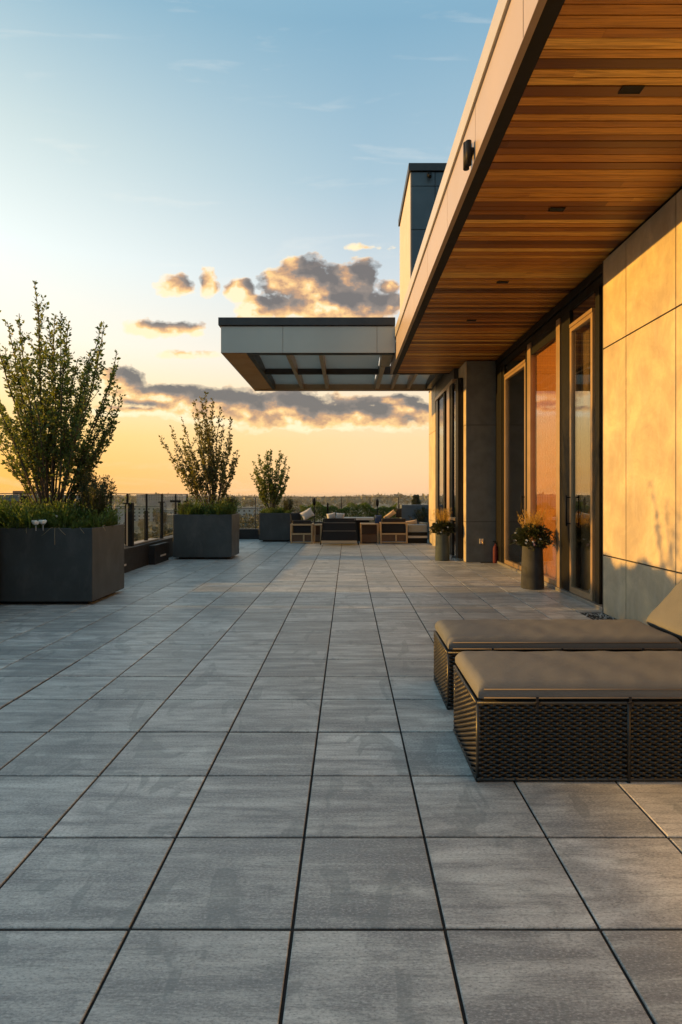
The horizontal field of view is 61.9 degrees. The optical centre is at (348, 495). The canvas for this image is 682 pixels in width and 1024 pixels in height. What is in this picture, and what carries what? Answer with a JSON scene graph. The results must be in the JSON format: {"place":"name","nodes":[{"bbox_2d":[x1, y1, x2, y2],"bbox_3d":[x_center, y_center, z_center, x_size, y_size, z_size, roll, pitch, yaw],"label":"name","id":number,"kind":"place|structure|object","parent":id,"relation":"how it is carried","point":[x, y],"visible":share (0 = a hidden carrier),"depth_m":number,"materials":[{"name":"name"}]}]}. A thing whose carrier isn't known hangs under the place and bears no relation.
{"place":"outdoors","nodes":[
{"label":"outdoors","id":0,"kind":"place"},
{"bbox_2d":[0,491,77,507],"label":"distant building","id":1,"kind":"structure","parent":0,"point":[16,496],"depth_m":70.00,"materials":[{"name":"brick"}]},
{"bbox_2d":[108,507,124,527],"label":"distant building","id":2,"kind":"structure","parent":0,"point":[122,518],"depth_m":422.92,"materials":[{"name":"grey stone"}]},
{"bbox_2d":[112,506,166,521],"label":"distant building","id":3,"kind":"structure","parent":0,"point":[139,513],"depth_m":545.00,"materials":[{"name":"grey stone"}]},
{"bbox_2d":[136,494,185,507],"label":"distant building","id":4,"kind":"structure","parent":0,"point":[154,499],"depth_m":1100.00,"materials":[{"name":"grey stone"}]},
{"bbox_2d":[156,509,177,524],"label":"distant building","id":5,"kind":"structure","parent":0,"point":[169,511],"depth_m":480.00,"materials":[{"name":"grey stone"}]},
{"bbox_2d":[0,0,497,496],"label":"sky","id":6,"kind":"structure","parent":0,"point":[169,169],"materials":[{"name":"blue"}]},
{"bbox_2d":[112,497,427,538],"bbox_3d":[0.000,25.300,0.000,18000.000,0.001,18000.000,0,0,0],"label":"ground","id":7,"kind":"structure","parent":0,"point":[136,528],"depth_m":1162.22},
{"bbox_2d":[124,531,143,540],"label":"broadleaf tree","id":8,"kind":"object","parent":7,"relation":"on","point":[136,537],"visible":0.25,"depth_m":229.58,"materials":[{"name":"green plant"}]},
{"bbox_2d":[137,519,148,530],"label":"broadleaf tree","id":9,"kind":"object","parent":7,"relation":"on","point":[140,524],"visible":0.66,"depth_m":382.44,"materials":[{"name":"green plant"}]},
{"bbox_2d":[137,522,172,540],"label":"broadleaf tree","id":10,"kind":"object","parent":7,"relation":"on","point":[167,532],"visible":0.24,"depth_m":185.66,"materials":[{"name":"green plant"}]},
{"bbox_2d":[153,512,171,524],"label":"broadleaf tree","id":11,"kind":"object","parent":7,"relation":"on","point":[157,516],"visible":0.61,"depth_m":393.94,"materials":[{"name":"green plant"}]},
{"bbox_2d":[154,523,172,535],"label":"broadleaf tree","id":12,"kind":"object","parent":7,"relation":"on","point":[169,524],"visible":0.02,"depth_m":221.00,"materials":[{"name":"green plant"}]},
{"bbox_2d":[11,492,428,506],"bbox_3d":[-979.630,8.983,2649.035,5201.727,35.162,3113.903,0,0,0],"label":"distant woodland","id":13,"kind":"object","parent":7,"relation":"on","point":[381,498],"visible":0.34,"depth_m":1297.84,"materials":[{"name":"green plant"}]},
{"bbox_2d":[239,515,248,528],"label":"broadleaf tree","id":14,"kind":"object","parent":7,"relation":"on","point":[243,525],"visible":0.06,"depth_m":269.33,"materials":[{"name":"green plant"}]},
{"bbox_2d":[239,513,257,527],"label":"broadleaf tree","id":15,"kind":"object","parent":7,"relation":"on","point":[250,519],"visible":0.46,"depth_m":310.87,"materials":[{"name":"green plant"}]},
{"bbox_2d":[237,507,263,519],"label":"distant building","id":16,"kind":"structure","parent":7,"relation":"on","point":[243,511],"depth_m":520.00,"materials":[{"name":"grey stone"}]},
{"bbox_2d":[248,499,254,506],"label":"broadleaf tree","id":17,"kind":"object","parent":7,"relation":"on","point":[252,503],"visible":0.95,"depth_m":908.34,"materials":[{"name":"green plant"}]},
{"bbox_2d":[253,508,261,519],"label":"broadleaf tree","id":18,"kind":"object","parent":7,"relation":"on","point":[257,516],"visible":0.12,"depth_m":391.68,"materials":[{"name":"green plant"}]},
{"bbox_2d":[288,504,300,512],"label":"broadleaf tree","id":19,"kind":"object","parent":7,"relation":"on","point":[295,510],"visible":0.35,"depth_m":504.70,"materials":[{"name":"green plant"}]},
{"bbox_2d":[294,498,302,504],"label":"broadleaf tree","id":20,"kind":"object","parent":7,"relation":"on","point":[298,502],"visible":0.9,"depth_m":973.80,"materials":[{"name":"green plant"}]},
{"bbox_2d":[411,494,420,504],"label":"conifer tree","id":21,"kind":"object","parent":7,"relation":"on","point":[417,498],"visible":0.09,"depth_m":89.72,"materials":[{"name":"green plant"}]},
{"bbox_2d":[390,0,681,624],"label":"terrace building","id":22,"kind":"structure","parent":7,"relation":"on","point":[551,117],"depth_m":5.75,"materials":[{"name":"wood"}]},
{"bbox_2d":[218,317,442,390],"bbox_3d":[-0.168,-3.078,12.950,4.676,0.705,3.980,0,0,0],"label":"canopy","id":23,"kind":"object","parent":22,"relation":"attached to","point":[302,353],"visible":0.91,"depth_m":11.06,"materials":[{"name":"metal"}]},
{"bbox_2d":[439,395,442,530],"bbox_3d":[2.200,-0.532,13.375,0.010,3.573,0.749,0,0,0],"label":"window glass","id":24,"kind":"structure","parent":22,"relation":"in","point":[441,399],"depth_m":13.36,"materials":[{"name":"glass"}]},
{"bbox_2d":[446,391,446,513],"bbox_3d":[2.200,-0.532,12.602,0.010,3.573,0.350,0,0,0],"label":"window glass","id":25,"kind":"structure","parent":22,"relation":"in","point":[446,391],"depth_m":12.68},
{"bbox_2d":[454,383,454,555],"bbox_3d":[2.200,-0.532,11.668,0.010,3.573,0.329,0,0,0],"label":"window glass","id":26,"kind":"structure","parent":22,"relation":"in","point":[454,383],"depth_m":11.72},
{"bbox_2d":[463,139,473,170],"bbox_3d":[0.953,-2.697,4.496,0.068,0.225,0.139,0,0,0],"label":"wall light","id":27,"kind":"object","parent":22,"relation":"attached to","point":[468,150],"visible":1,"depth_m":4.44,"materials":[{"name":"black metal"}]},
{"bbox_2d":[496,281,508,283],"bbox_3d":[1.896,-2.612,6.973,0.140,0.005,0.070,0,0,0],"label":"downlight","id":28,"kind":"object","parent":22,"relation":"attached to","point":[502,282],"visible":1,"depth_m":6.98,"materials":[{"name":"black metal"}]},
{"bbox_2d":[504,362,525,569],"bbox_3d":[2.877,-0.454,9.846,0.126,3.413,1.234,0,0,0],"label":"door","id":29,"kind":"structure","parent":22,"relation":"in","point":[506,380],"depth_m":10.41,"materials":[{"name":"brown metal"}]},
{"bbox_2d":[548,207,565,211],"bbox_3d":[1.909,-2.612,5.197,0.140,0.005,0.070,0,0,0],"label":"downlight","id":30,"kind":"object","parent":22,"relation":"attached to","point":[556,209],"visible":1,"depth_m":5.20,"materials":[{"name":"black metal"}]},
{"bbox_2d":[565,312,594,600],"bbox_3d":[2.877,-0.454,7.040,0.126,3.413,0.682,0,0,0],"label":"door","id":31,"kind":"structure","parent":22,"relation":"in","point":[590,318],"depth_m":7.19,"materials":[{"name":"brown metal"}]},
{"bbox_2d":[581,328,589,591],"bbox_3d":[3.059,-0.425,7.259,0.071,3.350,0.247,0,0,0],"label":"glass pane","id":32,"kind":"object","parent":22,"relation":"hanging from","point":[585,460],"visible":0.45,"depth_m":7.25,"materials":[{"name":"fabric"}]},
{"bbox_2d":[618,86,644,93],"bbox_3d":[1.825,-2.612,3.662,0.140,0.005,0.070,0,0,0],"label":"downlight","id":33,"kind":"object","parent":22,"relation":"attached to","point":[631,89],"visible":1,"depth_m":3.66,"materials":[{"name":"black metal"}]},
{"bbox_2d":[0,539,681,1023],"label":"terrace paving","id":34,"kind":"structure","parent":0,"point":[96,857],"depth_m":2.23,"materials":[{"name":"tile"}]},
{"bbox_2d":[0,524,123,603],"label":"planter box","id":35,"kind":"object","parent":34,"relation":"on","point":[70,566],"visible":0.88,"depth_m":6.70,"materials":[{"name":"grey concrete"}]},
{"bbox_2d":[0,505,20,525],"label":"bush","id":36,"kind":"object","parent":35,"relation":"in","point":[6,516],"visible":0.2,"depth_m":6.84,"materials":[{"name":"green plant"}]},
{"bbox_2d":[31,520,38,524],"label":"white flower","id":37,"kind":"object","parent":35,"relation":"on","point":[35,522],"visible":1,"depth_m":6.67,"materials":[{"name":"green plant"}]},
{"bbox_2d":[0,280,125,509],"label":"shrub","id":38,"kind":"object","parent":35,"relation":"in","point":[43,453],"visible":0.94,"depth_m":7.10,"materials":[{"name":"green plant"}]},
{"bbox_2d":[49,500,80,524],"bbox_3d":[-3.480,0.237,6.953,0.397,0.376,0.407,0,0,0],"label":"bush","id":39,"kind":"object","parent":35,"relation":"in","point":[60,503],"visible":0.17,"depth_m":6.92,"materials":[{"name":"green plant"}]},
{"bbox_2d":[0,493,130,528],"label":"ground cover","id":40,"kind":"object","parent":35,"relation":"in","point":[25,516],"visible":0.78,"depth_m":6.80,"materials":[{"name":"green plant"}]},
{"bbox_2d":[73,465,116,516],"bbox_3d":[-3.253,-0.005,7.246,0.745,0.859,0.472,0,0,42],"label":"bush","id":41,"kind":"object","parent":35,"relation":"in","point":[93,490],"visible":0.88,"depth_m":7.13,"materials":[{"name":"green plant"}]},
{"bbox_2d":[124,535,172,572],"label":"wall","id":42,"kind":"structure","parent":34,"relation":"on","point":[143,553],"depth_m":10.59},
{"bbox_2d":[0,493,205,544],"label":"railing","id":43,"kind":"object","parent":42,"relation":"on","point":[146,518],"visible":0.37,"depth_m":10.94,"materials":[{"name":"black metal"}]},
{"bbox_2d":[126,503,133,545],"bbox_3d":[-3.719,0.499,9.700,0.106,0.738,0.080,0,0,0],"label":"post","id":44,"kind":"object","parent":42,"relation":"on","point":[129,524],"visible":0.99,"depth_m":9.66,"materials":[{"name":"black metal"}]},
{"bbox_2d":[170,500,180,513],"bbox_3d":[-3.811,0.504,12.550,0.230,0.788,0.060,0,0,0],"label":"bracket lamp","id":45,"kind":"object","parent":42,"relation":"on","point":[179,501],"visible":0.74,"depth_m":12.52,"materials":[{"name":"black metal"}]},
{"bbox_2d":[173,513,238,558],"bbox_3d":[-2.939,0.846,11.855,1.187,0.908,0.790,0,0,0],"label":"planter box","id":46,"kind":"object","parent":34,"relation":"on","point":[205,537],"visible":0.94,"depth_m":11.46,"materials":[{"name":"grey concrete"}]},
{"bbox_2d":[176,501,197,511],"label":"bush","id":47,"kind":"object","parent":46,"relation":"in","point":[182,506],"visible":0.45,"depth_m":11.58,"materials":[{"name":"green plant"}]},
{"bbox_2d":[159,392,239,507],"bbox_3d":[-3.105,-0.837,11.850,1.684,2.676,0.721,0,0,0],"label":"shrub","id":48,"kind":"object","parent":46,"relation":"in","point":[209,474],"visible":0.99,"depth_m":11.82,"materials":[{"name":"green leaf"},{"name":"bark"}]},
{"bbox_2d":[177,495,244,515],"bbox_3d":[-2.915,0.212,11.870,1.516,0.442,1.350,0,0,0],"label":"ground cover","id":49,"kind":"object","parent":46,"relation":"in","point":[222,508],"visible":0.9,"depth_m":11.55,"materials":[{"name":"green plant"}]},
{"bbox_2d":[223,494,239,510],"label":"bush","id":50,"kind":"object","parent":46,"relation":"in","point":[231,499],"visible":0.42,"depth_m":11.76,"materials":[{"name":"green plant"}]},
{"bbox_2d":[239,529,258,538],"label":"wall","id":51,"kind":"structure","parent":34,"relation":"on","point":[248,533],"depth_m":16.75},
{"bbox_2d":[255,497,398,528],"bbox_3d":[-1.050,0.530,16.885,5.124,0.940,0.030,0,0,0],"label":"glass railing","id":52,"kind":"object","parent":51,"relation":"on","point":[312,502],"visible":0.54,"depth_m":16.87,"materials":[{"name":"clear glass"}]},
{"bbox_2d":[259,512,293,541],"bbox_3d":[-2.029,0.900,16.200,0.899,0.800,0.800,0,0,0],"label":"planter box","id":53,"kind":"object","parent":34,"relation":"on","point":[274,527],"visible":0.77,"depth_m":15.80,"materials":[{"name":"black metal"}]},
{"bbox_2d":[250,449,289,509],"bbox_3d":[-2.234,-0.366,16.203,1.162,1.929,0.536,0,0,0],"label":"shrub","id":54,"kind":"object","parent":53,"relation":"on","point":[273,494],"visible":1,"depth_m":16.17,"materials":[{"name":"green plant"}]},
{"bbox_2d":[260,506,293,512],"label":"ground cover","id":55,"kind":"object","parent":53,"relation":"on","point":[277,510],"visible":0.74,"depth_m":16.03,"materials":[{"name":"green plant"}]},
{"bbox_2d":[282,496,296,510],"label":"bush","id":56,"kind":"object","parent":53,"relation":"in","point":[287,505],"visible":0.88,"depth_m":16.06,"materials":[{"name":"green plant"}]},
{"bbox_2d":[290,520,313,543],"bbox_3d":[-1.247,0.986,15.575,0.594,0.628,0.750,0,0,0],"label":"armchair","id":57,"kind":"object","parent":34,"relation":"on","point":[302,530],"visible":0.96,"depth_m":15.23,"materials":[{"name":"brown wood"}]},
{"bbox_2d":[290,512,300,521],"bbox_3d":[-1.429,0.605,15.500,0.324,0.289,0.090,0,0,0],"label":"pillow","id":58,"kind":"object","parent":57,"relation":"on","point":[295,516],"visible":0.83,"depth_m":15.46,"materials":[{"name":"black fabric"}]},
{"bbox_2d":[300,507,313,519],"bbox_3d":[-1.111,0.519,15.450,0.418,0.382,0.090,0,0,0],"label":"pillow","id":59,"kind":"object","parent":57,"relation":"on","point":[307,514],"visible":0.97,"depth_m":15.41,"materials":[{"name":"white fabric"}]},
{"bbox_2d":[313,498,315,523],"bbox_3d":[-0.968,0.688,16.300,0.088,1.224,0.086,0,0,0],"label":"patio torch","id":60,"kind":"object","parent":34,"relation":"on","point":[314,501],"visible":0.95,"depth_m":16.29,"materials":[{"name":"black metal"}]},
{"bbox_2d":[314,524,321,542],"bbox_3d":[-0.819,1.044,15.500,0.203,0.511,0.400,0,0,0],"label":"side table","id":61,"kind":"object","parent":34,"relation":"on","point":[317,530],"visible":0.88,"depth_m":15.33,"materials":[{"name":"brown wood"}]},
{"bbox_2d":[320,518,358,544],"bbox_3d":[-0.223,0.952,15.018,1.002,0.697,0.765,0,0,0],"label":"lounge chair","id":62,"kind":"object","parent":34,"relation":"on","point":[339,530],"visible":1,"depth_m":14.71,"materials":[{"name":"black wicker"}]},
{"bbox_2d":[326,512,335,517],"bbox_3d":[-0.445,0.551,15.000,0.267,0.204,0.090,0,0,0],"label":"pillow","id":63,"kind":"object","parent":62,"relation":"on","point":[330,515],"visible":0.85,"depth_m":14.96,"materials":[{"name":"white fabric"}]},
{"bbox_2d":[336,513,344,517],"bbox_3d":[-0.211,0.551,15.000,0.255,0.183,0.090,0,0,0],"label":"pillow","id":64,"kind":"object","parent":62,"relation":"on","point":[339,515],"visible":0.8,"depth_m":14.96,"materials":[{"name":"white fabric"}]},
{"bbox_2d":[299,501,397,534],"bbox_3d":[0.005,0.733,16.577,2.890,1.135,0.349,0,0,0],"label":"hedge","id":65,"kind":"object","parent":34,"relation":"on","point":[355,510],"visible":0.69,"depth_m":16.51,"materials":[{"name":"green plant"}]},
{"bbox_2d":[344,517,373,540],"bbox_3d":[0.275,0.965,16.150,0.900,0.670,0.500,0,0,0],"label":"coffee table","id":66,"kind":"object","parent":34,"relation":"on","point":[359,520],"visible":0.41,"depth_m":15.97,"materials":[{"name":"white stone"}]},
{"bbox_2d":[360,523,378,543],"bbox_3d":[0.576,1.032,15.500,0.487,0.535,0.500,0,0,0],"label":"side table","id":67,"kind":"object","parent":34,"relation":"on","point":[369,532],"visible":0.99,"depth_m":15.28,"materials":[{"name":"brown wood"}]},
{"bbox_2d":[379,518,407,543],"bbox_3d":[1.223,0.962,15.575,0.736,0.676,0.750,0,0,0],"label":"armchair","id":68,"kind":"object","parent":34,"relation":"on","point":[393,529],"visible":0.97,"depth_m":15.23,"materials":[{"name":"brown wood"}]},
{"bbox_2d":[375,515,381,523],"bbox_3d":[0.821,0.664,15.450,0.200,0.260,0.090,0,0,0],"label":"pillow","id":69,"kind":"object","parent":68,"relation":"on","point":[378,518],"visible":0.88,"depth_m":15.41,"materials":[{"name":"blue fabric"}]},
{"bbox_2d":[384,509,395,517],"bbox_3d":[1.138,0.545,15.500,0.365,0.321,0.090,0,0,0],"label":"pillow","id":70,"kind":"object","parent":68,"relation":"on","point":[391,513],"visible":0.85,"depth_m":15.46,"materials":[{"name":"beige fabric"}]},
{"bbox_2d":[396,508,401,517],"bbox_3d":[1.385,0.486,15.550,0.170,0.260,0.090,0,0,0],"label":"pillow","id":71,"kind":"object","parent":68,"relation":"on","point":[399,512],"visible":1,"depth_m":15.52,"materials":[{"name":"black fabric"}]},
{"bbox_2d":[400,505,428,538],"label":"parapet wall","id":72,"kind":"structure","parent":34,"relation":"on","point":[407,510],"depth_m":16.70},
{"bbox_2d":[408,524,426,542],"bbox_3d":[1.880,1.050,15.620,0.519,0.499,0.560,0,0,0],"label":"outdoor sofa","id":73,"kind":"object","parent":34,"relation":"on","point":[417,533],"visible":0.78,"depth_m":15.37,"materials":[{"name":"grey fabric"}]},
{"bbox_2d":[406,519,416,523],"bbox_3d":[1.747,0.763,15.750,0.356,0.179,0.090,0,0,0],"label":"pillow","id":74,"kind":"object","parent":73,"relation":"on","point":[412,522],"visible":0.66,"depth_m":15.71,"materials":[{"name":"beige fabric"}]},
{"bbox_2d":[408,506,428,523],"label":"bush","id":75,"kind":"object","parent":34,"relation":"on","point":[422,514],"visible":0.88,"depth_m":16.20,"materials":[{"name":"green plant"}]},
{"bbox_2d":[435,531,449,560],"bbox_3d":[1.880,1.015,11.350,0.292,0.571,0.292,0,0,0],"label":"tall pot","id":76,"kind":"object","parent":34,"relation":"on","point":[442,547],"visible":0.95,"depth_m":11.23,"materials":[{"name":"grey concrete"}]},
{"bbox_2d":[427,508,456,535],"bbox_3d":[1.904,0.534,11.334,0.538,0.586,0.587,0,0,42],"label":"potted plant","id":77,"kind":"object","parent":76,"relation":"in","point":[439,524],"visible":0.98,"depth_m":11.27,"materials":[{"name":"green plant"}]},
{"bbox_2d":[433,579,681,709],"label":"sun lounger","id":78,"kind":"object","parent":34,"relation":"on","point":[661,630],"visible":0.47,"depth_m":3.54,"materials":[{"name":"fabric"}]},
{"bbox_2d":[453,651,681,782],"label":"sun lounger","id":79,"kind":"object","parent":34,"relation":"on","point":[569,716],"visible":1,"depth_m":2.58,"materials":[{"name":"wicker"}]},
{"bbox_2d":[584,613,615,619],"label":"gravel","id":80,"kind":"structure","parent":34,"relation":"on","point":[602,614],"depth_m":6.13,"materials":[{"name":"grey gravel"}]},
{"bbox_2d":[482,563,602,612],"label":"threshold paving","id":81,"kind":"structure","parent":0,"point":[568,601],"depth_m":7.37,"materials":[{"name":"stone"}]},
{"bbox_2d":[493,541,497,562],"bbox_3d":[2.818,1.090,10.880,0.096,0.420,0.092,0,0,0],"label":"fire extinguisher","id":82,"kind":"object","parent":81,"relation":"on","point":[495,553],"visible":1,"depth_m":10.85,"materials":[{"name":"red metal"}]},
{"bbox_2d":[521,541,543,589],"bbox_3d":[2.578,0.979,7.950,0.318,0.642,0.318,0,0,0],"label":"tall pot","id":83,"kind":"object","parent":81,"relation":"on","point":[532,572],"visible":0.93,"depth_m":7.83,"materials":[{"name":"grey concrete"}]},
{"bbox_2d":[508,509,556,549],"bbox_3d":[2.575,0.479,7.950,0.656,0.589,0.665,0,0,0],"label":"potted plant","id":84,"kind":"object","parent":83,"relation":"in","point":[536,532],"visible":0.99,"depth_m":7.86,"materials":[{"name":"green plant"}]}
]}

